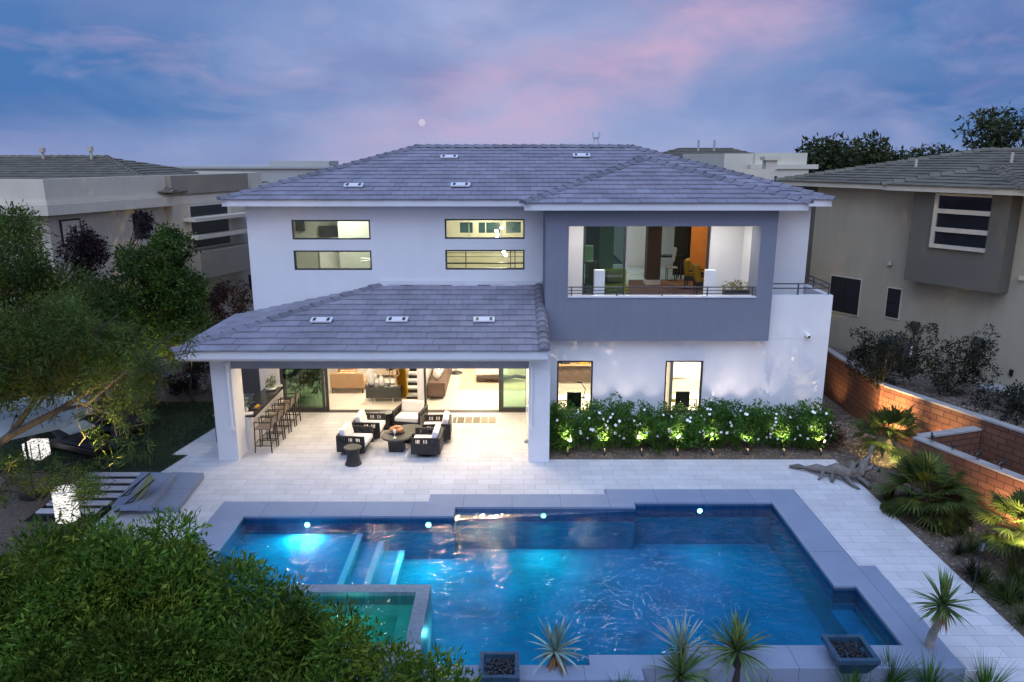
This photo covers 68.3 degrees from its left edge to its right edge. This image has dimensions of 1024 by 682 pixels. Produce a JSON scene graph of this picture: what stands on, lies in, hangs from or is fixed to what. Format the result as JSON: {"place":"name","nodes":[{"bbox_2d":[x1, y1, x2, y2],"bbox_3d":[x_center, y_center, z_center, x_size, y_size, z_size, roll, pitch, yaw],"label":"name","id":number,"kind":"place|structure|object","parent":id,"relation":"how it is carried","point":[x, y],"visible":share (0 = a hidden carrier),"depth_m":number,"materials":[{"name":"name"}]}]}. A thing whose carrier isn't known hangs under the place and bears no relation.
{"place":"outdoors","nodes":[
{"label":"outdoors","id":0,"kind":"place"},
{"bbox_2d":[23,476,136,521],"bbox_3d":[-10.850,4.014,19.542,1.800,0.040,2.840,0,14,0],"label":"stepping bed","id":1,"kind":"object","parent":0,"point":[52,517],"visible":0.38,"depth_m":18.86,"materials":[{"name":"grey concrete"}]},
{"bbox_2d":[51,484,79,523],"bbox_3d":[-10.724,3.928,18.150,0.546,0.811,0.546,0,14,0],"label":"lantern","id":2,"kind":"object","parent":1,"relation":"on","point":[62,502],"visible":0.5,"depth_m":17.95,"materials":[{"name":"white"}]},
{"bbox_2d":[0,401,214,472],"bbox_3d":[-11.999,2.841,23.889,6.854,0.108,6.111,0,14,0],"label":"lawn grass","id":3,"kind":"structure","parent":0,"point":[159,426],"depth_m":23.11,"materials":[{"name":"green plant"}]},
{"bbox_2d":[21,438,50,459],"bbox_3d":[-13.787,3.150,21.887,0.510,0.540,0.502,0,14,0],"label":"lantern","id":4,"kind":"object","parent":3,"relation":"on","point":[38,447],"visible":0.88,"depth_m":21.71,"materials":[{"name":"white"}]},
{"bbox_2d":[0,199,137,440],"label":"broadleaf tree","id":5,"kind":"object","parent":3,"relation":"on","point":[23,274],"visible":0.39,"depth_m":20.23,"materials":[{"name":"green plant"}]},
{"bbox_2d":[51,221,113,395],"bbox_3d":[-13.312,-0.508,24.193,2.597,6.549,1.704,11,17,37],"label":"plum tree","id":6,"kind":"object","parent":3,"relation":"on","point":[86,245],"visible":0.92,"depth_m":23.27,"materials":[{"name":"purple plant"}]},
{"bbox_2d":[49,418,126,458],"bbox_3d":[-12.673,2.819,22.476,1.947,0.803,1.150,6,15,23],"label":"sun lounger","id":7,"kind":"object","parent":3,"relation":"on","point":[65,441],"visible":0.55,"depth_m":22.12,"materials":[{"name":"black metal"}]},
{"bbox_2d":[63,267,151,416],"bbox_3d":[-12.874,0.256,24.088,2.283,5.131,4.536,-9,16,-32],"label":"broadleaf tree","id":8,"kind":"object","parent":3,"relation":"on","point":[124,306],"visible":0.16,"depth_m":22.98,"materials":[{"name":"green plant"}]},
{"bbox_2d":[89,408,125,448],"bbox_3d":[-12.277,2.663,22.905,0.850,0.700,1.800,-5,15,-19],"label":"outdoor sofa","id":9,"kind":"object","parent":3,"relation":"on","point":[107,428],"visible":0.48,"depth_m":22.68,"materials":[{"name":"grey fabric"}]},
{"bbox_2d":[85,399,147,434],"bbox_3d":[-12.711,2.462,23.927,1.947,0.803,1.150,7,16,27],"label":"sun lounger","id":10,"kind":"object","parent":3,"relation":"on","point":[132,419],"visible":0.2,"depth_m":23.79,"materials":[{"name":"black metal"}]},
{"bbox_2d":[95,221,217,408],"bbox_3d":[-11.854,-0.716,25.207,3.770,6.507,4.982,-7,15,-25],"label":"broadleaf tree","id":11,"kind":"object","parent":3,"relation":"on","point":[175,292],"visible":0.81,"depth_m":24.25,"materials":[{"name":"green plant"}]},
{"bbox_2d":[0,147,267,394],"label":"neighbour house","id":12,"kind":"structure","parent":0,"point":[104,195],"depth_m":31.68,"materials":[{"name":"beige paint"}]},
{"bbox_2d":[187,203,230,217],"bbox_3d":[-13.185,-5.723,32.983,0.060,0.520,2.650,5,15,19],"label":"window","id":13,"kind":"structure","parent":12,"relation":"in","point":[216,208],"depth_m":32.79,"materials":[{"name":"black glass"}]},
{"bbox_2d":[189,218,232,234],"bbox_3d":[-13.185,-5.038,33.151,0.060,0.630,2.650,5,15,19],"label":"window","id":14,"kind":"structure","parent":12,"relation":"in","point":[211,226],"depth_m":33.07,"materials":[{"name":"black glass"}]},
{"bbox_2d":[191,235,233,249],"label":"window","id":15,"kind":"structure","parent":12,"relation":"in","point":[223,240],"depth_m":33.28,"materials":[{"name":"black glass"}]},
{"bbox_2d":[0,361,295,571],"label":"planting bed","id":16,"kind":"object","parent":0,"point":[11,515],"visible":0.07,"depth_m":20.27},
{"bbox_2d":[0,396,93,499],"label":"garden umbrella","id":17,"kind":"object","parent":16,"relation":"on","point":[6,423],"visible":0.55,"depth_m":18.51,"materials":[{"name":"grey fabric"}]},
{"bbox_2d":[0,279,207,517],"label":"mesquite tree","id":18,"kind":"object","parent":16,"relation":"on","point":[113,357],"visible":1,"depth_m":15.61,"materials":[{"name":"green plant"}]},
{"bbox_2d":[127,209,159,377],"bbox_3d":[-12.905,-1.341,27.158,1.179,6.758,0.986,7,15,25],"label":"plum tree","id":19,"kind":"object","parent":16,"relation":"on","point":[144,226],"visible":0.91,"depth_m":26.39,"materials":[{"name":"purple plant"}]},
{"bbox_2d":[163,374,202,396],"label":"shrub","id":20,"kind":"object","parent":16,"relation":"on","point":[173,386],"visible":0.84,"depth_m":27.50,"materials":[{"name":"green plant"}]},
{"bbox_2d":[200,278,252,324],"bbox_3d":[-10.908,-0.494,29.107,2.233,4.197,4.137,-7,16,-27],"label":"tree","id":21,"kind":"object","parent":16,"relation":"on","point":[218,295],"visible":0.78,"depth_m":27.94,"materials":[{"name":"purple plant"}]},
{"bbox_2d":[454,511,623,519],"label":"pool water","id":22,"kind":"structure","parent":0,"point":[461,515],"depth_m":18.58,"materials":[{"name":"blue liquid"}]},
{"bbox_2d":[84,412,1023,681],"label":"patio deck","id":23,"kind":"structure","parent":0,"point":[304,460],"depth_m":20.21,"materials":[{"name":"white tile"}]},
{"bbox_2d":[111,472,154,517],"bbox_3d":[-9.324,3.792,18.597,0.973,0.784,0.533,-9,17,-34],"label":"sling chair","id":24,"kind":"object","parent":23,"relation":"on","point":[142,489],"visible":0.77,"depth_m":18.67,"materials":[{"name":"fabric"}]},
{"bbox_2d":[112,472,203,511],"bbox_3d":[-9.038,3.838,19.377,1.707,0.298,2.334,0,14,0],"label":"raised step","id":25,"kind":"object","parent":23,"relation":"on","point":[175,490],"visible":0.94,"depth_m":19.10,"materials":[{"name":"concrete"}]},
{"bbox_2d":[245,384,283,449],"bbox_3d":[-7.855,2.316,23.949,0.590,1.073,3.350,0,14,0],"label":"bar counter","id":26,"kind":"object","parent":23,"relation":"on","point":[266,399],"visible":0.55,"depth_m":23.33,"materials":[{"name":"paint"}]},
{"bbox_2d":[253,414,277,452],"bbox_3d":[-7.281,2.724,22.314,0.559,1.065,0.498,0,14,0],"label":"bar stool","id":27,"kind":"object","parent":23,"relation":"on","point":[265,425],"visible":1,"depth_m":22.20,"materials":[{"name":"brown metal"}]},
{"bbox_2d":[344,443,361,466],"bbox_3d":[-4.500,3.234,21.368,0.500,0.525,0.500,0,14,0],"label":"side table","id":28,"kind":"object","parent":23,"relation":"on","point":[353,456],"visible":1,"depth_m":21.23,"materials":[{"name":"black wicker"}]},
{"bbox_2d":[336,421,373,453],"bbox_3d":[-4.630,2.869,22.277,0.860,0.800,0.920,1,14,6],"label":"swivel chair","id":29,"kind":"object","parent":23,"relation":"on","point":[347,434],"visible":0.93,"depth_m":21.97,"materials":[{"name":"black metal"}]},
{"bbox_2d":[352,409,385,439],"bbox_3d":[-4.420,2.595,23.394,0.860,0.800,0.920,0,14,2],"label":"swivel chair","id":30,"kind":"object","parent":23,"relation":"on","point":[377,423],"visible":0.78,"depth_m":23.24,"materials":[{"name":"white fabric"}]},
{"bbox_2d":[381,430,411,451],"bbox_3d":[-3.420,3.003,22.413,0.900,0.475,0.900,0,14,0],"label":"fire table","id":31,"kind":"object","parent":23,"relation":"on","point":[397,444],"visible":0.84,"depth_m":22.21,"materials":[{"name":"black metal"}]},
{"bbox_2d":[392,399,427,425],"bbox_3d":[-3.270,2.368,24.317,0.920,0.800,0.860,3,14,12],"label":"swivel chair","id":32,"kind":"object","parent":23,"relation":"on","point":[405,411],"visible":0.95,"depth_m":24.23,"materials":[{"name":"white fabric"}]},
{"bbox_2d":[410,423,443,456],"bbox_3d":[-2.480,2.905,22.132,0.860,0.800,0.920,0,14,2],"label":"swivel chair","id":33,"kind":"object","parent":23,"relation":"on","point":[426,443],"visible":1,"depth_m":21.73,"materials":[{"name":"black wicker"}]},
{"bbox_2d":[422,411,451,440],"bbox_3d":[-2.300,2.630,23.248,0.860,0.800,0.920,0,14,-2],"label":"swivel chair","id":34,"kind":"object","parent":23,"relation":"on","point":[445,421],"visible":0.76,"depth_m":23.06,"materials":[{"name":"black wicker"}]},
{"bbox_2d":[169,132,836,461],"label":"house","id":35,"kind":"structure","parent":23,"relation":"on","point":[406,296],"depth_m":23.64,"materials":[{"name":"paint"}]},
{"bbox_2d":[279,369,325,410],"bbox_3d":[-7.095,0.978,25.448,1.470,2.920,0.060,0,14,0],"label":"sliding door","id":36,"kind":"structure","parent":35,"relation":"in","point":[323,408],"depth_m":25.66,"materials":[{"name":"glass"}]},
{"bbox_2d":[286,369,324,403],"bbox_3d":[-7.327,0.999,26.516,1.908,2.410,1.427,6,15,23],"label":"houseplant","id":37,"kind":"object","parent":35,"relation":"on","point":[305,378],"visible":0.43,"depth_m":26.42,"materials":[{"name":"green plant"}]},
{"bbox_2d":[318,226,339,267],"bbox_3d":[-6.881,-2.970,28.543,0.740,2.750,0.045,0,14,0],"label":"bedroom door","id":38,"kind":"structure","parent":35,"relation":"in","point":[329,259],"depth_m":28.45,"materials":[{"name":"white paint"}]},
{"bbox_2d":[294,250,371,269],"bbox_3d":[-5.810,-2.635,24.561,2.514,0.634,0.100,0,14,0],"label":"window","id":39,"kind":"structure","parent":35,"relation":"in","point":[295,259],"depth_m":24.51,"materials":[{"name":"clear glass"}]},
{"bbox_2d":[330,369,366,392],"bbox_3d":[-6.050,1.331,28.026,1.240,1.045,0.840,0,14,0],"label":"loveseat","id":40,"kind":"object","parent":35,"relation":"on","point":[347,378],"visible":0.85,"depth_m":27.63,"materials":[{"name":"beige fabric"}]},
{"bbox_2d":[365,383,401,401],"bbox_3d":[-4.550,1.841,26.967,1.240,0.560,0.560,0,14,0],"label":"console table","id":41,"kind":"object","parent":35,"relation":"on","point":[375,390],"visible":0.87,"depth_m":26.68,"materials":[{"name":"grey wood"}]},
{"bbox_2d":[428,369,451,398],"bbox_3d":[-2.700,1.406,28.611,0.600,0.620,3.300,0,14,0],"label":"sideboard","id":42,"kind":"object","parent":35,"relation":"on","point":[437,389],"visible":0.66,"depth_m":27.05,"materials":[{"name":"brown wood"}]},
{"bbox_2d":[447,251,522,267],"bbox_3d":[-0.600,-2.045,25.550,3.400,2.384,0.050,0,14,0],"label":"hall railing","id":43,"kind":"object","parent":35,"relation":"on","point":[465,256],"visible":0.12,"depth_m":25.36,"materials":[{"name":"black metal"}]},
{"bbox_2d":[445,219,524,238],"bbox_3d":[-0.875,-3.615,24.320,2.564,0.634,0.100,0,14,0],"label":"window","id":44,"kind":"structure","parent":35,"relation":"in","point":[446,237],"depth_m":24.34,"materials":[{"name":"glass"}]},
{"bbox_2d":[445,250,524,269],"bbox_3d":[-0.875,-2.649,24.557,2.564,0.644,0.100,0,14,0],"label":"window","id":45,"kind":"structure","parent":35,"relation":"in","point":[523,268],"depth_m":24.58,"materials":[{"name":"clear glass"}]},
{"bbox_2d":[460,222,520,232],"bbox_3d":[-0.855,-4.498,29.843,2.410,0.440,0.010,0,14,0],"label":"dark window","id":46,"kind":"structure","parent":35,"relation":"in","point":[511,227],"depth_m":29.84,"materials":[{"name":"teal glass"}]},
{"bbox_2d":[458,369,525,389],"bbox_3d":[-0.700,1.424,29.800,2.600,0.011,3.400,0,14,0],"label":"area rug","id":47,"kind":"object","parent":35,"relation":"on","point":[468,381],"visible":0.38,"depth_m":29.07,"materials":[{"name":"beige fabric"}]},
{"bbox_2d":[476,369,525,380],"bbox_3d":[-0.435,1.301,29.518,1.930,0.298,1.289,0,14,0],"label":"coffee table","id":48,"kind":"object","parent":47,"relation":"on","point":[488,372],"visible":0.71,"depth_m":29.09,"materials":[{"name":"wood"}]},
{"bbox_2d":[558,362,590,381],"bbox_3d":[2.320,0.638,27.795,2.000,1.900,0.280,0,14,0],"label":"window blind","id":49,"kind":"object","parent":35,"relation":"attached to","point":[574,371],"depth_m":28.02,"materials":[{"name":"fabric"}]},
{"bbox_2d":[603,268,628,294],"bbox_3d":[3.638,-2.043,26.786,0.900,0.950,0.900,0,14,0],"label":"armchair","id":50,"kind":"object","parent":35,"relation":"on","point":[613,276],"visible":0.54,"depth_m":26.78,"materials":[{"name":"green fabric"}]},
{"bbox_2d":[628,280,702,294],"bbox_3d":[5.877,-1.901,28.159,3.846,0.012,4.800,0,14,0],"label":"patterned rug","id":51,"kind":"object","parent":35,"relation":"on","point":[662,283],"visible":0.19,"depth_m":28.45,"materials":[{"name":"fabric"}]},
{"bbox_2d":[225,517,884,664],"bbox_3d":[0.240,5.548,16.103,13.420,0.742,6.230,0,14,0],"label":"pool basin","id":52,"kind":"object","parent":23,"relation":"in","point":[614,588],"visible":0.56,"depth_m":17.40,"materials":[{"name":"paint"}]},
{"bbox_2d":[225,534,404,597],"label":"pool steps","id":53,"kind":"structure","parent":52,"relation":"on","point":[318,559],"depth_m":17.43,"materials":[{"name":"paint"}]},
{"bbox_2d":[337,534,404,584],"bbox_3d":[-3.182,5.303,16.714,1.136,0.446,3.434,0,14,0],"label":"step edge tile","id":54,"kind":"object","parent":53,"relation":"on","point":[344,573],"visible":0.55,"depth_m":17.37,"materials":[{"name":"blue tile"}]},
{"bbox_2d":[234,585,432,676],"bbox_3d":[-3.380,5.735,13.879,3.640,1.420,2.420,0,14,0],"label":"spa","id":55,"kind":"object","parent":52,"relation":"on","point":[400,611],"visible":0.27,"depth_m":14.59,"materials":[{"name":"liquid"}]},
{"bbox_2d":[177,489,964,681],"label":"pool coping","id":56,"kind":"object","parent":52,"relation":"on","point":[839,567],"visible":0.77,"depth_m":15.86,"materials":[{"name":"stone"}]},
{"bbox_2d":[478,651,519,681],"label":"fire pit","id":57,"kind":"object","parent":56,"relation":"on","point":[498,666],"visible":1,"depth_m":12.39,"materials":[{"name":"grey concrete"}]},
{"bbox_2d":[211,504,899,664],"bbox_3d":[0.240,5.008,15.970,13.420,0.345,6.230,0,14,0],"label":"pool waterline tile","id":58,"kind":"object","parent":56,"relation":"attached to","point":[864,608],"visible":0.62,"depth_m":18.29,"materials":[{"name":"tile"}]},
{"bbox_2d":[528,617,591,677],"bbox_3d":[0.734,5.284,12.829,1.068,1.229,1.024,-6,15,-24],"label":"yucca","id":59,"kind":"object","parent":56,"relation":"on","point":[556,651],"visible":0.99,"depth_m":12.81,"materials":[{"name":"green plant"}]},
{"bbox_2d":[821,634,880,672],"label":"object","id":60,"kind":"object","parent":56,"relation":"on","point":[847,652],"visible":1,"depth_m":12.74,"materials":[{"name":"grey concrete"}]},
{"bbox_2d":[906,566,983,648],"bbox_3d":[7.257,4.837,12.837,1.064,2.125,1.181,0,14,0],"label":"yucca","id":61,"kind":"object","parent":56,"relation":"on","point":[943,612],"visible":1,"depth_m":12.65,"materials":[{"name":"green plant"}]},
{"bbox_2d":[828,610,877,644],"bbox_3d":[6.723,5.998,14.546,0.446,0.590,1.900,0,14,0],"label":"pool bench","id":62,"kind":"object","parent":52,"relation":"in","point":[845,622],"visible":0.27,"depth_m":15.02,"materials":[{"name":"paint"}]},
{"bbox_2d":[789,445,880,489],"bbox_3d":[8.706,3.328,20.278,2.281,0.927,1.087,3,14,13],"label":"driftwood","id":63,"kind":"object","parent":23,"relation":"on","point":[860,469],"visible":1,"depth_m":20.21,"materials":[{"name":"grey wood"}]},
{"bbox_2d":[585,226,622,263],"bbox_3d":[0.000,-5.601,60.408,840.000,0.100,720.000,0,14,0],"label":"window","id":64,"kind":"structure","parent":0,"point":[616,260],"depth_m":66.71,"materials":[{"name":"glass"}]},
{"bbox_2d":[170,161,338,184],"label":"house","id":65,"kind":"structure","parent":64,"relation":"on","point":[274,171],"depth_m":68.31,"materials":[{"name":"paint"}]},
{"bbox_2d":[549,431,833,459],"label":"planting bed","id":66,"kind":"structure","parent":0,"point":[757,453],"depth_m":22.23,"materials":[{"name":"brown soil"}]},
{"bbox_2d":[549,399,586,453],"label":"flowering shrub","id":67,"kind":"object","parent":66,"relation":"on","point":[558,427],"visible":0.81,"depth_m":22.21,"materials":[{"name":"green plant"}]},
{"bbox_2d":[563,398,614,450],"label":"flowering shrub","id":68,"kind":"object","parent":66,"relation":"on","point":[592,418],"visible":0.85,"depth_m":22.33,"materials":[{"name":"green plant"}]},
{"bbox_2d":[599,391,650,449],"bbox_3d":[3.397,2.617,22.518,1.654,2.158,1.748,0,14,0],"label":"flowering shrub","id":69,"kind":"object","parent":66,"relation":"on","point":[621,429],"visible":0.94,"depth_m":22.26,"materials":[{"name":"green plant"}]},
{"bbox_2d":[629,399,680,455],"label":"flowering shrub","id":70,"kind":"object","parent":66,"relation":"on","point":[653,427],"visible":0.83,"depth_m":22.28,"materials":[{"name":"green plant"}]},
{"bbox_2d":[655,401,713,449],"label":"flowering shrub","id":71,"kind":"object","parent":66,"relation":"on","point":[689,427],"visible":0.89,"depth_m":22.23,"materials":[{"name":"green plant"}]},
{"bbox_2d":[690,396,741,448],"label":"flowering shrub","id":72,"kind":"object","parent":66,"relation":"on","point":[717,434],"visible":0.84,"depth_m":22.34,"materials":[{"name":"green plant"}]},
{"bbox_2d":[721,399,780,450],"bbox_3d":[7.056,2.548,22.548,2.004,1.756,1.754,0,14,0],"label":"flowering shrub","id":73,"kind":"object","parent":66,"relation":"on","point":[745,419],"visible":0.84,"depth_m":22.18,"materials":[{"name":"green plant"}]},
{"bbox_2d":[749,400,806,449],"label":"flowering shrub","id":74,"kind":"object","parent":66,"relation":"on","point":[780,436],"visible":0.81,"depth_m":22.35,"materials":[{"name":"green plant"}]},
{"bbox_2d":[784,397,838,452],"bbox_3d":[8.824,2.547,22.503,1.750,1.738,1.619,0,14,0],"label":"flowering shrub","id":75,"kind":"object","parent":66,"relation":"on","point":[809,428],"visible":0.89,"depth_m":22.28,"materials":[{"name":"green plant"}]},
{"bbox_2d":[683,153,818,181],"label":"house","id":76,"kind":"structure","parent":0,"point":[787,164],"depth_m":43.55,"materials":[{"name":"white paint"}]},
{"bbox_2d":[818,393,1023,636],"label":"planting bed","id":77,"kind":"object","parent":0,"point":[846,459],"depth_m":17.88,"materials":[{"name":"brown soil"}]},
{"bbox_2d":[811,416,847,449],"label":"shrub","id":78,"kind":"object","parent":77,"relation":"on","point":[843,434],"visible":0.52,"depth_m":22.38,"materials":[{"name":"green plant"}]},
{"bbox_2d":[847,403,923,467],"bbox_3d":[10.916,2.586,21.589,2.456,1.849,2.490,1,14,3],"label":"fan palm","id":79,"kind":"object","parent":77,"relation":"on","point":[893,415],"visible":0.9,"depth_m":21.44,"materials":[{"name":"green plant"}]},
{"bbox_2d":[823,347,1023,475],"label":"brick wall","id":80,"kind":"structure","parent":77,"relation":"on","point":[858,397],"depth_m":22.33,"materials":[{"name":"orange brick"}]},
{"bbox_2d":[869,447,992,534],"bbox_3d":[10.139,3.478,18.276,2.652,1.898,2.652,-2,14,-7],"label":"fan palm","id":81,"kind":"object","parent":77,"relation":"on","point":[919,469],"visible":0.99,"depth_m":18.05,"materials":[{"name":"green plant"}]},
{"bbox_2d":[909,426,1023,531],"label":"brick wall","id":82,"kind":"structure","parent":77,"relation":"on","point":[982,476],"depth_m":18.67,"materials":[{"name":"orange brick"}]},
{"bbox_2d":[966,485,1023,563],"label":"fan palm","id":83,"kind":"object","parent":77,"relation":"on","point":[1013,506],"visible":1,"depth_m":16.12,"materials":[{"name":"green plant"}]},
{"bbox_2d":[979,577,1023,620],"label":"grass tuft","id":84,"kind":"object","parent":77,"relation":"on","point":[1009,595],"visible":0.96,"depth_m":14.70,"materials":[{"name":"green plant"}]},
{"bbox_2d":[828,346,1023,427],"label":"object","id":85,"kind":"structure","parent":0,"point":[950,398],"depth_m":23.25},
{"bbox_2d":[875,335,918,369],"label":"shrub","id":86,"kind":"object","parent":85,"relation":"on","point":[900,344],"visible":0.4,"depth_m":25.57,"materials":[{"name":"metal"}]},
{"bbox_2d":[829,346,1023,427],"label":"neighbour yard","id":87,"kind":"structure","parent":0,"point":[939,396],"depth_m":23.30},
{"bbox_2d":[613,140,750,262],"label":"house","id":88,"kind":"structure","parent":87,"relation":"on","point":[618,242],"depth_m":62.21,"materials":[{"name":"beige paint"}]},
{"bbox_2d":[794,132,866,172],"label":"broadleaf tree","id":89,"kind":"object","parent":87,"relation":"on","point":[830,155],"visible":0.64,"depth_m":49.52,"materials":[{"name":"green plant"}]},
{"bbox_2d":[845,128,916,165],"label":"broadleaf tree","id":90,"kind":"object","parent":87,"relation":"on","point":[873,153],"visible":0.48,"depth_m":53.32,"materials":[{"name":"green plant"}]},
{"bbox_2d":[843,326,922,389],"bbox_3d":[11.649,0.684,23.747,2.412,2.321,1.732,0,14,0],"label":"shrub","id":91,"kind":"object","parent":87,"relation":"on","point":[882,373],"visible":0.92,"depth_m":23.63,"materials":[{"name":"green plant"}]},
{"bbox_2d":[775,147,1023,389],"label":"neighbour house","id":92,"kind":"structure","parent":87,"relation":"on","point":[938,240],"depth_m":25.16,"materials":[{"name":"grey paint"}]},
{"bbox_2d":[829,274,862,316],"bbox_3d":[12.385,-1.706,28.138,0.054,1.410,1.330,-8,16,-30],"label":"window","id":93,"kind":"structure","parent":92,"relation":"in","point":[846,291],"depth_m":28.06,"materials":[{"name":"black glass"}]},
{"bbox_2d":[884,286,902,319],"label":"window","id":94,"kind":"structure","parent":92,"relation":"in","point":[894,295],"depth_m":26.47,"materials":[{"name":"black glass"}]},
{"bbox_2d":[929,193,993,252],"bbox_3d":[13.980,-3.709,23.569,0.078,1.720,1.730,-8,16,-30],"label":"window","id":95,"kind":"structure","parent":92,"relation":"in","point":[959,221],"depth_m":23.54,"materials":[{"name":"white glass"}]},
{"bbox_2d":[906,142,959,157],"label":"broadleaf tree","id":96,"kind":"object","parent":87,"relation":"on","point":[921,151],"visible":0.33,"depth_m":59.62,"materials":[{"name":"green plant"}]},
{"bbox_2d":[901,321,1003,395],"bbox_3d":[13.167,0.633,22.648,2.511,2.598,2.272,-9,16,-31],"label":"shrub","id":97,"kind":"object","parent":87,"relation":"on","point":[973,363],"visible":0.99,"depth_m":22.45,"materials":[{"name":"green plant"}]},
{"bbox_2d":[950,100,1023,149],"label":"broadleaf tree","id":98,"kind":"object","parent":87,"relation":"on","point":[999,137],"visible":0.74,"depth_m":41.75,"materials":[{"name":"green plant"}]},
{"bbox_2d":[960,379,1023,425],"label":"shrub","id":99,"kind":"object","parent":87,"relation":"on","point":[1016,392],"visible":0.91,"depth_m":21.31,"materials":[{"name":"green plant"}]},
{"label":"planting bed front","id":100,"kind":"structure","parent":0,"visible":0},
{"bbox_2d":[0,501,484,681],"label":"broadleaf tree","id":101,"kind":"object","parent":100,"relation":"on","point":[118,607],"visible":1,"depth_m":8.91,"materials":[{"name":"green plant"}]},
{"bbox_2d":[645,635,715,681],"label":"yucca","id":102,"kind":"object","parent":100,"relation":"on","point":[681,667],"visible":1,"depth_m":12.61,"materials":[{"name":"green plant"}]},
{"bbox_2d":[650,614,710,662],"bbox_3d":[2.837,5.243,12.812,1.046,1.315,1.017,0,14,0],"label":"yucca","id":103,"kind":"object","parent":100,"relation":"on","point":[682,635],"visible":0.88,"depth_m":12.85,"materials":[{"name":"green plant"}]},
{"bbox_2d":[693,609,777,681],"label":"yucca","id":104,"kind":"object","parent":100,"relation":"on","point":[737,644],"visible":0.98,"depth_m":12.72,"materials":[{"name":"green plant"}]},
{"bbox_2d":[864,636,926,681],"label":"grass tuft","id":105,"kind":"object","parent":100,"relation":"on","point":[896,678],"visible":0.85,"depth_m":12.76,"materials":[{"name":"green plant"}]},
{"bbox_2d":[904,646,970,681],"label":"grass tuft","id":106,"kind":"object","parent":100,"relation":"on","point":[928,678],"visible":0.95,"depth_m":12.64,"materials":[{"name":"green plant"}]},
{"bbox_2d":[937,649,1020,681],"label":"grass tuft","id":107,"kind":"object","parent":100,"relation":"on","point":[984,677],"visible":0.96,"depth_m":12.55,"materials":[{"name":"green plant"}]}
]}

